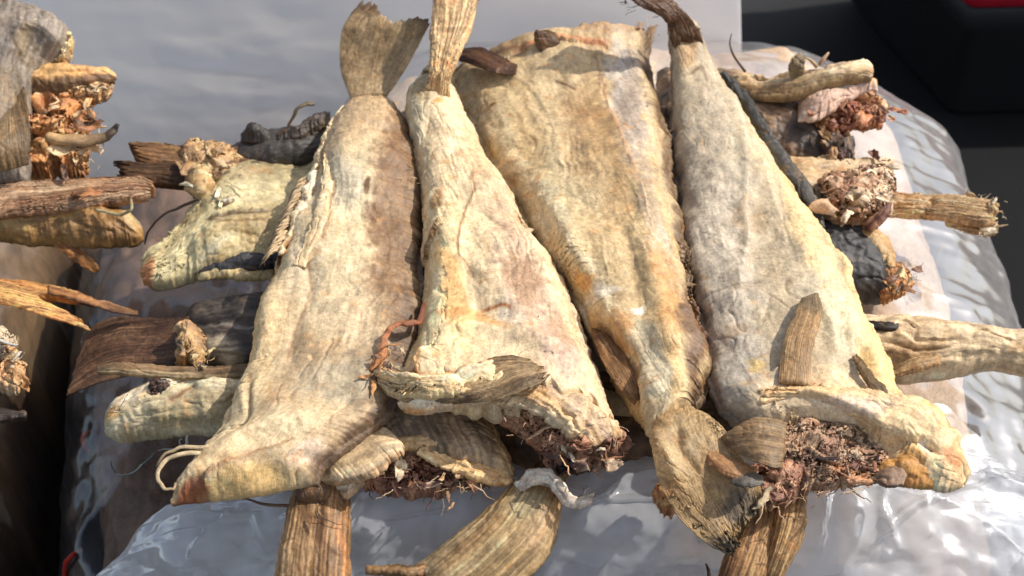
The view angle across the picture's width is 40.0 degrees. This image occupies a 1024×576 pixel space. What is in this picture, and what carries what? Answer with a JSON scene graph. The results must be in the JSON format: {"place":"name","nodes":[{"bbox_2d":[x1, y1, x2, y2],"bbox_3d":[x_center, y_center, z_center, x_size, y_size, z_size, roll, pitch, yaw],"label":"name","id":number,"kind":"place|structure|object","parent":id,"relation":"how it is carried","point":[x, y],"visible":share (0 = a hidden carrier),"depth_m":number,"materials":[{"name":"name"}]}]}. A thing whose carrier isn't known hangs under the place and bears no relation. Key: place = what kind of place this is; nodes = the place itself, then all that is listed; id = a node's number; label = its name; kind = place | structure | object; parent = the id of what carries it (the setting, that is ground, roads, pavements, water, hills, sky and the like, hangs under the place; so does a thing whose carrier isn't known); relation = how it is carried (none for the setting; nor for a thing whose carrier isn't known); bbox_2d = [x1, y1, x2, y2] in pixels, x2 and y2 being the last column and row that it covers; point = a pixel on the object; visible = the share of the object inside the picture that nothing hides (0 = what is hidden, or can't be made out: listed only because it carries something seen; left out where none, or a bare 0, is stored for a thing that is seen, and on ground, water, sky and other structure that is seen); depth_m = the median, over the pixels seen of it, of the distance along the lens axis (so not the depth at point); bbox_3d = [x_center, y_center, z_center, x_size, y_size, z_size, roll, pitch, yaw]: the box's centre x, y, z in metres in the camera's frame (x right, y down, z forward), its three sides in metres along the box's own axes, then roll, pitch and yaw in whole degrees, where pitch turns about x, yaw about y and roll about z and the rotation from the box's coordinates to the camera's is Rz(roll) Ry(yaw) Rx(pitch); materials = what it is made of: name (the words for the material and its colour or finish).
{"place":"outdoors","nodes":[
{"label":"outdoors","id":0,"kind":"place"},
{"bbox_2d":[72,0,1023,575],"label":"ground","id":1,"kind":"structure","parent":0,"point":[946,150],"depth_m":2.53,"materials":[{"name":"white plastic"}]},
{"bbox_2d":[15,0,741,179],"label":"hanging sheet","id":2,"kind":"object","parent":1,"relation":"on","point":[225,71],"visible":0.2,"depth_m":1.96,"materials":[{"name":"fabric"}]},
{"bbox_2d":[96,444,1023,575],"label":"plastic bag","id":3,"kind":"object","parent":1,"relation":"on","point":[624,525],"visible":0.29,"depth_m":1.29,"materials":[{"name":"plastic"}]},
{"bbox_2d":[0,407,26,422],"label":"fish scrap","id":4,"kind":"object","parent":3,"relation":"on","point":[9,415],"visible":1,"depth_m":1.32,"materials":[{"name":"grey food"}]},
{"bbox_2d":[0,199,143,272],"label":"dried fish","id":5,"kind":"object","parent":3,"relation":"in","point":[69,234],"visible":0.83,"depth_m":1.47},
{"bbox_2d":[0,175,155,219],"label":"dried fish","id":6,"kind":"object","parent":5,"relation":"on","point":[43,197],"visible":0.96,"depth_m":1.48},
{"bbox_2d":[29,62,118,199],"bbox_3d":[-0.505,-0.165,1.545,0.174,0.098,0.229,0,45,0],"label":"dried fish","id":7,"kind":"object","parent":6,"relation":"on","point":[64,123],"visible":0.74,"depth_m":1.55},
{"bbox_2d":[0,0,74,183],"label":"dried fish","id":8,"kind":"object","parent":7,"relation":"on","point":[33,37],"visible":0.94,"depth_m":1.54},
{"bbox_2d":[66,291,264,395],"bbox_3d":[-0.219,0.045,1.413,0.453,0.078,0.130,-8,46,-8],"label":"dried fish","id":9,"kind":"object","parent":3,"relation":"in","point":[212,332],"visible":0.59,"depth_m":1.40},
{"bbox_2d":[0,325,29,396],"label":"fish scrap","id":10,"kind":"object","parent":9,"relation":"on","point":[14,379],"visible":1,"depth_m":1.34,"materials":[{"name":"beige food"}]},
{"bbox_2d":[0,278,137,330],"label":"dried fish","id":11,"kind":"object","parent":9,"relation":"on","point":[32,297],"visible":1,"depth_m":1.40},
{"bbox_2d":[104,376,240,475],"bbox_3d":[-0.234,0.109,1.359,0.317,0.086,0.082,-6,45,-5],"label":"dried fish","id":12,"kind":"object","parent":3,"relation":"in","point":[160,408],"visible":0.43,"depth_m":1.32},
{"bbox_2d":[96,362,247,380],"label":"dried fish","id":13,"kind":"object","parent":12,"relation":"on","point":[232,371],"visible":0.76,"depth_m":1.33},
{"bbox_2d":[245,481,351,575],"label":"dried fish","id":14,"kind":"object","parent":3,"relation":"in","point":[315,539],"visible":0.9,"depth_m":1.24},
{"bbox_2d":[321,407,514,515],"bbox_3d":[-0.094,0.138,1.302,0.194,0.089,0.188,0,45,0],"label":"dried fish","id":15,"kind":"object","parent":3,"relation":"on","point":[437,456],"visible":0.67,"depth_m":1.26},
{"bbox_2d":[365,462,609,575],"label":"dried fish","id":16,"kind":"object","parent":3,"relation":"in","point":[512,530],"visible":0.91,"depth_m":1.24},
{"bbox_2d":[495,371,732,475],"bbox_3d":[0.097,0.119,1.347,0.320,0.076,0.141,0,45,0],"label":"dried fish","id":17,"kind":"object","parent":3,"relation":"in","point":[523,455],"visible":0.16,"depth_m":1.31},
{"bbox_2d":[358,0,640,477],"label":"dried fish","id":18,"kind":"object","parent":17,"relation":"on","point":[501,340],"visible":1,"depth_m":1.30},
{"bbox_2d":[450,19,787,555],"bbox_3d":[0.148,-0.058,1.416,0.262,0.081,0.726,-12,46,-12],"label":"dried fish","id":19,"kind":"object","parent":17,"relation":"on","point":[571,126],"visible":0.98,"depth_m":1.41},
{"bbox_2d":[652,483,674,519],"bbox_3d":[0.138,0.188,1.253,0.027,0.032,0.034,-28,51,-25],"label":"fish scrap","id":20,"kind":"object","parent":3,"relation":"on","point":[662,503],"visible":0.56,"depth_m":1.24,"materials":[{"name":"brown food"}]},
{"bbox_2d":[387,47,973,575],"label":"fish bundle","id":21,"kind":"object","parent":3,"relation":"in","point":[927,297],"visible":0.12,"depth_m":1.59,"materials":[{"name":"white plastic"}]},
{"bbox_2d":[139,159,312,291],"bbox_3d":[-0.205,-0.082,1.518,0.383,0.099,0.212,0,45,0],"label":"dried fish","id":22,"kind":"object","parent":21,"relation":"on","point":[226,227],"visible":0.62,"depth_m":1.46},
{"bbox_2d":[113,137,250,190],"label":"dried fish","id":23,"kind":"object","parent":22,"relation":"on","point":[163,165],"visible":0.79,"depth_m":1.52},
{"bbox_2d":[656,33,909,163],"bbox_3d":[0.293,-0.212,1.614,0.307,0.143,0.153,16,47,16],"label":"dried fish","id":24,"kind":"object","parent":21,"relation":"on","point":[826,110],"visible":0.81,"depth_m":1.58},
{"bbox_2d":[790,149,903,231],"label":"dried fish","id":25,"kind":"object","parent":21,"relation":"on","point":[859,191],"visible":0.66,"depth_m":1.47},
{"bbox_2d":[705,496,807,575],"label":"dried fish","id":26,"kind":"object","parent":3,"relation":"in","point":[771,542],"visible":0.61,"depth_m":1.23},
{"bbox_2d":[618,0,970,523],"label":"dried fish","id":27,"kind":"object","parent":26,"relation":"on","point":[794,341],"visible":0.96,"depth_m":1.32},
{"bbox_2d":[824,219,924,306],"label":"dried fish","id":28,"kind":"object","parent":3,"relation":"in","point":[880,275],"visible":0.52,"depth_m":1.45},
{"bbox_2d":[865,314,1023,384],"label":"dried fish","id":29,"kind":"object","parent":3,"relation":"on","point":[919,349],"visible":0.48,"depth_m":1.36},
{"bbox_2d":[888,188,1007,237],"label":"dried fish","id":30,"kind":"object","parent":3,"relation":"on","point":[971,213],"visible":0.73,"depth_m":1.51},
{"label":"dried fish","id":31,"kind":"object","parent":3,"relation":"in","visible":0},
{"bbox_2d":[155,0,429,506],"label":"dried fish","id":32,"kind":"object","parent":31,"relation":"on","point":[339,296],"visible":0.98,"depth_m":1.35},
{"bbox_2d":[231,101,404,165],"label":"dried fish","id":33,"kind":"object","parent":31,"relation":"on","point":[289,144],"visible":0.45,"depth_m":1.55},
{"bbox_2d":[851,0,1023,111],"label":"storage tub","id":34,"kind":"object","parent":1,"relation":"on","point":[962,55],"visible":1,"depth_m":2.60,"materials":[{"name":"black plastic"}]},
{"bbox_3d":[-0.393,0.192,1.789,0.354,0.458,0.891,0,45,0],"label":"plastic bag","id":35,"kind":"object","parent":1,"relation":"on","visible":0},
{"bbox_2d":[62,549,81,575],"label":"cord loop","id":36,"kind":"object","parent":35,"relation":"in","point":[69,558],"visible":1,"depth_m":1.45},
{"bbox_2d":[93,188,270,569],"bbox_3d":[-0.384,0.208,1.773,0.318,0.438,0.875,0,45,0],"label":"fish bundle","id":37,"kind":"object","parent":35,"relation":"in","point":[129,505],"visible":0.2,"depth_m":1.61,"materials":[{"name":"plastic"}]},
{"bbox_2d":[81,431,91,453],"bbox_3d":[-0.477,0.171,1.580,0.009,0.025,0.028,0,45,0],"label":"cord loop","id":38,"kind":"object","parent":37,"relation":"on","point":[83,443],"visible":1,"depth_m":1.57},
{"bbox_3d":[-0.911,0.190,1.784,0.758,0.468,0.888,0,45,0],"label":"plastic bag","id":39,"kind":"object","parent":1,"relation":"on","visible":0},
{"bbox_2d":[0,179,102,575],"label":"fish bundle","id":40,"kind":"object","parent":39,"relation":"in","point":[43,457],"visible":0.54,"depth_m":1.84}
]}

